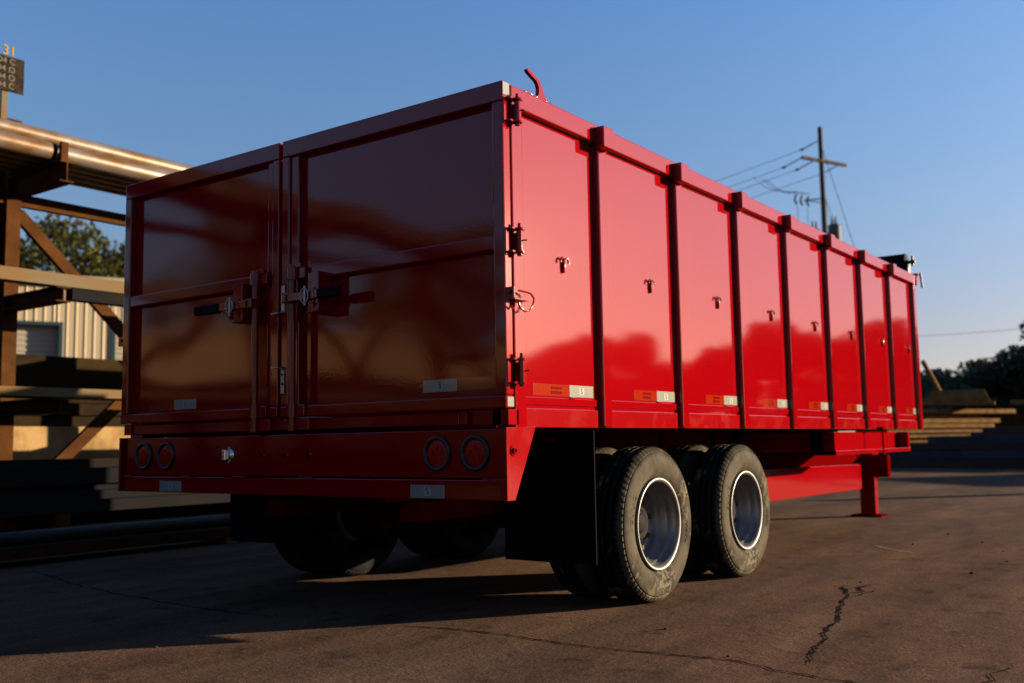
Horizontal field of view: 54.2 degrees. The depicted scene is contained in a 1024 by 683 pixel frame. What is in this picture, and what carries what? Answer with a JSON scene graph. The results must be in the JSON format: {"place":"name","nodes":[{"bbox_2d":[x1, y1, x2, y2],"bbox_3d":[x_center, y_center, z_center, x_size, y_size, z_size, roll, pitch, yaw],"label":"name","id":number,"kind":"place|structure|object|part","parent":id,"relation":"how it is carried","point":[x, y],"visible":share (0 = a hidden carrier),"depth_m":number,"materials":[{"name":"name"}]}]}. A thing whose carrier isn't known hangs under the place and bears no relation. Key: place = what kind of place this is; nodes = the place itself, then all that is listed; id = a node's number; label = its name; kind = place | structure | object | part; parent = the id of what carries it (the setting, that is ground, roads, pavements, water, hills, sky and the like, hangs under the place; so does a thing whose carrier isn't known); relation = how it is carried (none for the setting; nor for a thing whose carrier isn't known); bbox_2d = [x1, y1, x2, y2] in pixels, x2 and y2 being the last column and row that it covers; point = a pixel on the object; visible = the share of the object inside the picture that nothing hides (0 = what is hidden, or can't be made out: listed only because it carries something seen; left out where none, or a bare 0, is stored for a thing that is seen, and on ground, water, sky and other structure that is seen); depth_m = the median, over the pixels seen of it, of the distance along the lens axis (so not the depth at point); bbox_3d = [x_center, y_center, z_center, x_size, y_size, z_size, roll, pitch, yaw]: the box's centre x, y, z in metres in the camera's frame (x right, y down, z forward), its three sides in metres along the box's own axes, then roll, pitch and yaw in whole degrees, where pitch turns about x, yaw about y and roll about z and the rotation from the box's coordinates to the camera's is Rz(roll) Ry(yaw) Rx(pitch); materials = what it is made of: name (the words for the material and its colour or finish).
{"place":"outdoors","nodes":[
{"label":"outdoors","id":0,"kind":"place"},
{"bbox_2d":[16,276,123,359],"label":"metal building","id":1,"kind":"structure","parent":0,"point":[77,329],"depth_m":27.92,"materials":[{"name":"beige metal"}]},
{"bbox_2d":[16,320,62,356],"bbox_3d":[-14.222,1.573,26.840,3.830,4.350,0.251,2,-7,-28],"label":"roll up door","id":2,"kind":"structure","parent":1,"relation":"in","point":[45,338],"depth_m":27.72,"materials":[{"name":"grey metal"}]},
{"bbox_2d":[111,331,122,359],"bbox_3d":[-9.723,1.738,29.204,3.800,4.350,0.251,2,-7,-28],"label":"roll up door","id":3,"kind":"structure","parent":1,"relation":"in","point":[116,352],"depth_m":28.62,"materials":[{"name":"white metal"}]},
{"bbox_2d":[0,453,1023,682],"bbox_3d":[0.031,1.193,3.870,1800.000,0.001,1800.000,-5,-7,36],"label":"ground","id":4,"kind":"structure","parent":0,"point":[937,616],"depth_m":4.72,"materials":[{"name":"grey asphalt"}]},
{"bbox_2d":[0,118,125,531],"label":"cantilever rack","id":5,"kind":"object","parent":4,"relation":"on","point":[18,191],"visible":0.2,"depth_m":9.75,"materials":[{"name":"brown metal"}]},
{"bbox_2d":[0,44,24,118],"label":"yard sign","id":6,"kind":"object","parent":5,"relation":"attached to","point":[11,74],"visible":1,"depth_m":10.00,"materials":[{"name":"beige metal"}]},
{"bbox_2d":[0,130,52,159],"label":"steel pipe","id":7,"kind":"object","parent":5,"relation":"on","point":[24,145],"visible":1,"depth_m":9.04,"materials":[{"name":"metal"}]},
{"bbox_2d":[0,118,193,171],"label":"steel pipe","id":8,"kind":"object","parent":7,"relation":"on","point":[26,130],"visible":0.19,"depth_m":9.62,"materials":[{"name":"silver metal"}]},
{"bbox_2d":[0,386,121,399],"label":"steel tube","id":9,"kind":"object","parent":5,"relation":"on","point":[21,391],"depth_m":9.09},
{"bbox_2d":[0,396,121,400],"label":"steel tube","id":10,"kind":"object","parent":5,"relation":"on","point":[63,399],"depth_m":9.43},
{"bbox_2d":[0,265,123,293],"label":"steel tube","id":11,"kind":"object","parent":5,"relation":"on","point":[9,274],"depth_m":9.15,"materials":[{"name":"beige metal"}]},
{"bbox_2d":[0,160,125,191],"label":"steel pipe","id":12,"kind":"object","parent":5,"relation":"on","point":[70,177],"depth_m":10.02,"materials":[{"name":"brown metal"}]},
{"bbox_2d":[0,165,125,195],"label":"steel pipe","id":13,"kind":"object","parent":5,"relation":"on","point":[76,183],"depth_m":10.26,"materials":[{"name":"brown metal"}]},
{"bbox_2d":[0,155,131,186],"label":"steel pipe","id":14,"kind":"object","parent":5,"relation":"on","point":[70,172],"visible":0.03,"depth_m":9.82,"materials":[{"name":"brown metal"}]},
{"bbox_2d":[15,354,121,389],"bbox_3d":[-5.096,0.520,13.413,1.300,0.389,13.200,-5,-7,36],"label":"steel plate","id":15,"kind":"object","parent":5,"relation":"on","point":[57,372],"visible":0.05,"depth_m":12.00,"materials":[{"name":"black metal"}]},
{"bbox_2d":[0,149,141,183],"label":"steel pipe","id":16,"kind":"object","parent":5,"relation":"on","point":[70,167],"visible":0.07,"depth_m":9.63,"materials":[{"name":"metal"}]},
{"bbox_2d":[65,288,123,306],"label":"steel beam","id":17,"kind":"structure","parent":5,"relation":"on","point":[93,297],"depth_m":9.47,"materials":[{"name":"grey metal"}]},
{"bbox_2d":[50,143,173,180],"bbox_3d":[-1.625,-1.441,12.922,0.165,0.165,8.974,-5,-7,36],"label":"steel pipe","id":18,"kind":"object","parent":5,"relation":"on","point":[106,164],"visible":0.27,"depth_m":9.70,"materials":[{"name":"metal"}]},
{"bbox_2d":[0,493,229,517],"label":"steel plank","id":19,"kind":"object","parent":5,"relation":"on","point":[47,508],"depth_m":9.29,"materials":[{"name":"grey metal"}]},
{"bbox_2d":[0,489,190,504],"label":"steel plank","id":20,"kind":"object","parent":19,"relation":"on","point":[22,498],"depth_m":9.07,"materials":[{"name":"grey metal"}]},
{"bbox_2d":[0,483,117,494],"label":"steel plank","id":21,"kind":"object","parent":20,"relation":"on","point":[41,489],"depth_m":9.01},
{"bbox_2d":[0,467,118,487],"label":"steel plank","id":22,"kind":"object","parent":21,"relation":"on","point":[36,477],"depth_m":8.95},
{"bbox_2d":[0,457,118,470],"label":"steel plank","id":23,"kind":"object","parent":22,"relation":"on","point":[32,464],"depth_m":9.08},
{"bbox_2d":[19,213,123,276],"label":"tree","id":24,"kind":"object","parent":4,"relation":"on","point":[38,258],"visible":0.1,"depth_m":50.67,"materials":[{"name":"green plant"}]},
{"bbox_2d":[13,426,130,459],"bbox_3d":[-5.337,1.594,12.300,0.600,1.080,2.480,-5,-7,36],"label":"concrete block","id":25,"kind":"object","parent":4,"relation":"on","point":[40,442],"depth_m":11.79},
{"bbox_2d":[64,233,124,277],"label":"tree","id":26,"kind":"object","parent":4,"relation":"on","point":[101,264],"visible":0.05,"depth_m":48.78,"materials":[{"name":"green plant"}]},
{"bbox_2d":[0,529,229,560],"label":"steel beam","id":27,"kind":"structure","parent":4,"relation":"on","point":[86,547],"depth_m":7.46,"materials":[{"name":"brown metal"}]},
{"bbox_2d":[0,525,229,550],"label":"steel beam","id":28,"kind":"structure","parent":27,"relation":"on","point":[36,545],"depth_m":7.49,"materials":[{"name":"brown metal"}]},
{"bbox_2d":[0,515,229,546],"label":"steel pipe","id":29,"kind":"object","parent":28,"relation":"on","point":[43,536],"depth_m":7.51,"materials":[{"name":"black metal"}]},
{"bbox_2d":[0,514,229,533],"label":"steel pipe","id":30,"kind":"object","parent":28,"relation":"on","point":[111,523],"depth_m":7.64,"materials":[{"name":"black metal"}]},
{"bbox_2d":[68,502,229,521],"bbox_3d":[-2.718,2.212,14.252,0.750,0.120,8.400,-5,-7,36],"label":"steel plank","id":31,"kind":"object","parent":4,"relation":"on","point":[119,514],"depth_m":11.57,"materials":[{"name":"black metal"}]},
{"bbox_2d":[33,571,271,617],"bbox_3d":[-2.210,1.408,5.642,2.938,0.001,0.144,-6,-8,44],"label":"ground crack","id":32,"kind":"object","parent":4,"relation":"on","point":[149,598],"visible":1,"depth_m":5.26,"materials":[{"name":"black asphalt"}]},
{"bbox_2d":[198,537,236,543],"bbox_3d":[-2.500,1.678,8.482,0.400,0.050,0.100,-5,-7,36],"label":"dunnage block","id":33,"kind":"object","parent":4,"relation":"on","point":[227,540],"depth_m":8.38,"materials":[{"name":"brown wood"}]},
{"bbox_2d":[118,68,923,602],"bbox_3d":[1.357,0.356,8.038,2.727,2.464,8.452,-5,-7,36],"label":"dump trailer","id":34,"kind":"object","parent":4,"relation":"on","point":[584,358],"visible":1,"depth_m":4.85,"materials":[{"name":"red paint"}]},
{"bbox_3d":[-1.641,-0.220,5.172,1.335,1.394,0.173,-6,-8,41],"label":"door","id":35,"kind":"part","parent":34,"relation":"part of","materials":[{"name":"red paint"}]},
{"bbox_3d":[-0.541,-0.319,4.377,1.412,1.394,0.165,-4,-7,31],"label":"door","id":36,"kind":"part","parent":34,"relation":"part of","materials":[{"name":"red paint"}]},
{"bbox_2d":[394,625,856,682],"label":"ground crack","id":37,"kind":"object","parent":4,"relation":"on","point":[638,651],"visible":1,"depth_m":3.79,"materials":[{"name":"black asphalt"}]},
{"bbox_2d":[752,127,846,431],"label":"utility pole","id":38,"kind":"object","parent":4,"relation":"on","point":[834,228],"visible":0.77,"depth_m":43.73,"materials":[{"name":"brown wood"}]},
{"bbox_2d":[716,150,799,181],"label":"power line","id":39,"kind":"object","parent":38,"relation":"attached to","point":[759,165],"visible":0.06,"depth_m":46.53,"materials":[{"name":"black metal"}]},
{"bbox_2d":[752,175,817,197],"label":"power line","id":40,"kind":"object","parent":38,"relation":"attached to","point":[785,186],"visible":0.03,"depth_m":46.50,"materials":[{"name":"black metal"}]},
{"bbox_2d":[823,151,917,442],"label":"guy wire","id":41,"kind":"object","parent":38,"relation":"attached to","point":[839,202],"visible":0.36,"depth_m":43.06,"materials":[{"name":"black metal"}]},
{"bbox_2d":[808,594,848,665],"bbox_3d":[1.394,1.215,4.331,0.055,0.001,1.798,-3,-6,23],"label":"ground crack","id":42,"kind":"object","parent":4,"relation":"on","point":[827,629],"visible":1,"depth_m":4.21,"materials":[{"name":"black asphalt"}]},
{"bbox_2d":[910,438,927,442],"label":"timber slab","id":43,"kind":"structure","parent":4,"relation":"on","point":[914,440],"depth_m":28.43,"materials":[{"name":"brown wood"}]},
{"bbox_2d":[909,433,969,437],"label":"timber slab","id":44,"kind":"structure","parent":43,"relation":"on","point":[918,435],"depth_m":28.57,"materials":[{"name":"brown wood"}]},
{"bbox_2d":[855,428,982,432],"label":"timber slab","id":45,"kind":"structure","parent":44,"relation":"on","point":[939,430],"depth_m":28.54,"materials":[{"name":"brown wood"}]},
{"bbox_2d":[923,423,994,427],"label":"timber slab","id":46,"kind":"structure","parent":45,"relation":"on","point":[956,425],"depth_m":28.83,"materials":[{"name":"brown wood"}]},
{"bbox_2d":[923,418,999,423],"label":"timber slab","id":47,"kind":"structure","parent":46,"relation":"on","point":[972,420],"depth_m":28.93,"materials":[{"name":"brown wood"}]},
{"bbox_2d":[923,414,983,418],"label":"timber slab","id":48,"kind":"structure","parent":47,"relation":"on","point":[944,416],"depth_m":28.88,"materials":[{"name":"brown wood"}]},
{"bbox_2d":[922,409,1015,413],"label":"timber slab","id":49,"kind":"structure","parent":48,"relation":"on","point":[966,411],"depth_m":28.90,"materials":[{"name":"brown wood"}]},
{"bbox_2d":[922,389,994,406],"bbox_3d":[12.776,1.629,28.762,2.000,0.420,1.200,-4,-6,26],"label":"timber slab","id":50,"kind":"object","parent":49,"relation":"on","point":[970,397],"visible":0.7,"depth_m":28.22,"materials":[{"name":"brown wood"}]},
{"bbox_2d":[920,360,940,390],"bbox_3d":[12.192,1.129,28.933,0.120,1.300,0.100,-33,-22,30],"label":"leaning plank","id":51,"kind":"object","parent":50,"relation":"on","point":[930,375],"visible":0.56,"depth_m":28.94,"materials":[{"name":"brown wood"}]},
{"bbox_2d":[918,368,990,442],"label":"tree","id":52,"kind":"object","parent":4,"relation":"on","point":[945,380],"visible":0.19,"depth_m":72.25,"materials":[{"name":"green plant"}]},
{"bbox_2d":[956,357,992,374],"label":"tree","id":53,"kind":"object","parent":4,"relation":"on","point":[972,363],"visible":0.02,"depth_m":81.36,"materials":[{"name":"green plant"}]},
{"bbox_2d":[946,373,1011,442],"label":"tree","id":54,"kind":"object","parent":4,"relation":"on","point":[990,390],"visible":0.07,"depth_m":76.24,"materials":[{"name":"green plant"}]},
{"bbox_2d":[966,344,1023,404],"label":"tree","id":55,"kind":"object","parent":4,"relation":"on","point":[1011,368],"visible":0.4,"depth_m":74.22,"materials":[{"name":"green plant"}]},
{"bbox_2d":[982,662,1015,682],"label":"ground crack","id":56,"kind":"object","parent":4,"relation":"on","point":[996,671],"visible":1,"depth_m":3.33,"materials":[{"name":"black asphalt"}]},
{"bbox_2d":[997,321,1023,399],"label":"tree","id":57,"kind":"object","parent":4,"relation":"on","point":[1021,325],"visible":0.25,"depth_m":76.17,"materials":[{"name":"green plant"}]},
{"bbox_3d":[12.046,2.908,23.809,7.000,0.220,1.000,-7,-8,44],"label":"steel bundle","id":58,"kind":"object","parent":4,"relation":"on","visible":0},
{"bbox_3d":[12.171,2.692,23.883,6.600,0.200,0.900,-7,-8,44],"label":"steel bundle","id":59,"kind":"object","parent":58,"relation":"on","visible":0},
{"bbox_3d":[12.424,2.499,24.003,6.000,0.180,0.900,-7,-8,44],"label":"steel bundle","id":60,"kind":"object","parent":59,"relation":"on","visible":0},
{"bbox_2d":[927,435,1023,442],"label":"steel bundle","id":61,"kind":"object","parent":60,"relation":"on","point":[991,438],"visible":1,"depth_m":24.84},
{"bbox_2d":[954,426,1023,442],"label":"steel bundle","id":62,"kind":"object","parent":61,"relation":"on","point":[1007,430],"visible":0.06,"depth_m":34.66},
{"bbox_2d":[984,413,1023,425],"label":"steel bundle","id":63,"kind":"object","parent":62,"relation":"on","point":[1013,419],"depth_m":34.73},
{"bbox_2d":[969,404,1023,413],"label":"steel bundle","id":64,"kind":"object","parent":63,"relation":"on","point":[1019,408],"visible":0.45,"depth_m":35.18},
{"bbox_2d":[1010,400,1023,404],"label":"steel bundle","id":65,"kind":"object","parent":64,"relation":"on","point":[1014,402],"visible":0.8,"depth_m":35.22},
{"bbox_2d":[0,0,1023,431],"label":"sky","id":66,"kind":"structure","parent":0,"point":[921,101],"materials":[{"name":"blue"}]},
{"bbox_2d":[926,328,1023,335],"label":"power line","id":67,"kind":"object","parent":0,"point":[974,332],"visible":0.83,"depth_m":59.67,"materials":[{"name":"black metal"}]},
{"bbox_3d":[-8.287,1.235,8.279,0.600,1.080,2.480,-5,-7,36],"label":"concrete block","id":68,"kind":"object","parent":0,"visible":0},
{"bbox_2d":[14,416,130,426],"bbox_3d":[-4.985,1.107,13.528,1.300,0.119,14.400,-5,-7,36],"label":"steel plate","id":69,"kind":"object","parent":68,"relation":"on","point":[54,421],"visible":0.05,"depth_m":11.88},
{"bbox_2d":[25,403,121,416],"bbox_3d":[-4.976,0.961,13.472,1.300,0.139,14.100,-5,-7,36],"label":"steel plate","id":70,"kind":"object","parent":69,"relation":"on","point":[89,410],"depth_m":12.08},
{"bbox_2d":[15,398,111,403],"bbox_3d":[-5.073,0.834,13.492,1.300,0.099,13.800,-5,-7,36],"label":"steel plate","id":71,"kind":"object","parent":70,"relation":"on","point":[84,402],"visible":0.03,"depth_m":12.20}
]}

